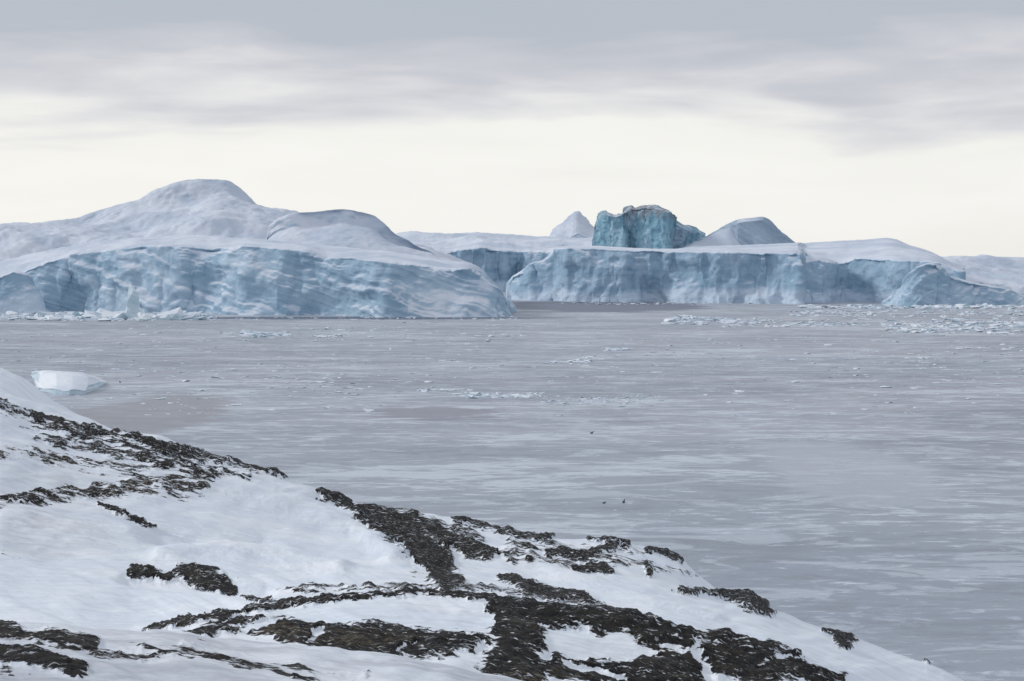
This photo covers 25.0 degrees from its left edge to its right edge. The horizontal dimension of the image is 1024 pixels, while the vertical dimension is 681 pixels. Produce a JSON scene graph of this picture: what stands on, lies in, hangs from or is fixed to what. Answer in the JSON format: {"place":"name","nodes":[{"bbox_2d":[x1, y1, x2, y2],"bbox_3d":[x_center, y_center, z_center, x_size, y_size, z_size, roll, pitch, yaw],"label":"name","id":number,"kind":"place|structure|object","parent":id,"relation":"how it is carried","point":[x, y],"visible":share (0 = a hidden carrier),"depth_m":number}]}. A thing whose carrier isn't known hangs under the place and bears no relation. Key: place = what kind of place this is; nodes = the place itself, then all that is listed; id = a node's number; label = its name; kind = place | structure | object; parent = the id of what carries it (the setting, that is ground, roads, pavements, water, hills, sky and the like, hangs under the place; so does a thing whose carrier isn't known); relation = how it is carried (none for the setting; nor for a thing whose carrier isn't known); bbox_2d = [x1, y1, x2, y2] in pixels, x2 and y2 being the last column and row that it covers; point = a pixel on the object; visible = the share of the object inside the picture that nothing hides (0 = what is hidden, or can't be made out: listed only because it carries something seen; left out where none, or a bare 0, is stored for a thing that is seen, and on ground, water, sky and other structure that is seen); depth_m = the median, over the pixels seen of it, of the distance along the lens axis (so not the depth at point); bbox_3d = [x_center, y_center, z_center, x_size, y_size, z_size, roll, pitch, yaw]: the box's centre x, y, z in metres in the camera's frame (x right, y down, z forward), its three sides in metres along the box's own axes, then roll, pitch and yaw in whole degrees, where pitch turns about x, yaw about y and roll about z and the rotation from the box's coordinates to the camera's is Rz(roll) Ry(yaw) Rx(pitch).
{"place":"outdoors","nodes":[
{"label":"outdoors","id":0,"kind":"place"},
{"bbox_2d":[0,368,962,680],"bbox_3d":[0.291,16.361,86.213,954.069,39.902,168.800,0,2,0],"label":"snowy rock hillside","id":1,"kind":"structure","parent":0,"point":[130,556],"depth_m":35.04},
{"bbox_2d":[0,291,1023,680],"bbox_3d":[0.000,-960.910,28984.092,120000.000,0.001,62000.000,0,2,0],"label":"sea","id":2,"kind":"structure","parent":0,"point":[852,503],"depth_m":480.38},
{"bbox_2d":[0,271,45,312],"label":"iceberg","id":3,"kind":"object","parent":2,"relation":"on","point":[20,292],"visible":0.83,"depth_m":1555.31},
{"bbox_2d":[31,370,107,394],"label":"ice floe","id":4,"kind":"object","parent":2,"relation":"on","point":[64,382],"visible":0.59,"depth_m":623.42},
{"bbox_2d":[0,179,470,262],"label":"iceberg","id":5,"kind":"object","parent":2,"relation":"on","point":[216,207],"visible":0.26,"depth_m":1892.04},
{"bbox_2d":[0,235,515,316],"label":"iceberg","id":6,"kind":"object","parent":2,"relation":"on","point":[221,275],"visible":0.88,"depth_m":1520.80},
{"bbox_2d":[267,209,447,259],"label":"iceberg","id":7,"kind":"object","parent":2,"relation":"on","point":[349,228],"visible":0.25,"depth_m":1768.64},
{"bbox_2d":[396,231,592,290],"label":"iceberg","id":8,"kind":"object","parent":2,"relation":"on","point":[500,260],"visible":0.32,"depth_m":2734.74},
{"bbox_2d":[0,282,1023,538],"bbox_3d":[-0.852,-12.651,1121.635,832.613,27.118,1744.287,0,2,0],"label":"brash ice","id":9,"kind":"structure","parent":2,"relation":"on","point":[134,312],"depth_m":1280.24},
{"bbox_2d":[549,211,593,237],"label":"iceberg pinnacle","id":10,"kind":"object","parent":2,"relation":"on","point":[576,224],"visible":0.14,"depth_m":3013.57},
{"bbox_2d":[592,204,705,248],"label":"turquoise iceberg","id":11,"kind":"object","parent":2,"relation":"on","point":[654,226],"visible":0.39,"depth_m":2307.63},
{"bbox_2d":[682,228,739,247],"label":"iceberg","id":12,"kind":"object","parent":2,"relation":"on","point":[726,236],"visible":0.11,"depth_m":2276.32},
{"bbox_2d":[506,238,965,303],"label":"tabular iceberg","id":13,"kind":"object","parent":2,"relation":"on","point":[877,270],"visible":0.91,"depth_m":1978.74},
{"bbox_2d":[685,217,794,245],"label":"iceberg","id":14,"kind":"object","parent":2,"relation":"on","point":[755,230],"visible":0.2,"depth_m":2289.79},
{"bbox_2d":[882,263,1023,306],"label":"iceberg","id":15,"kind":"object","parent":2,"relation":"on","point":[928,284],"visible":0.81,"depth_m":1787.30},
{"bbox_2d":[942,254,1023,294],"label":"iceberg","id":16,"kind":"object","parent":2,"relation":"on","point":[1000,272],"visible":0.47,"depth_m":2252.19},
{"bbox_2d":[1001,257,1023,260],"bbox_3d":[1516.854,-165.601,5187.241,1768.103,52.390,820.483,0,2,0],"label":"iceberg","id":17,"kind":"object","parent":2,"relation":"on","point":[1018,258],"visible":0.07,"depth_m":5012.05},
{"bbox_2d":[0,0,1023,256],"label":"sky","id":18,"kind":"structure","parent":0,"point":[821,120]}
]}

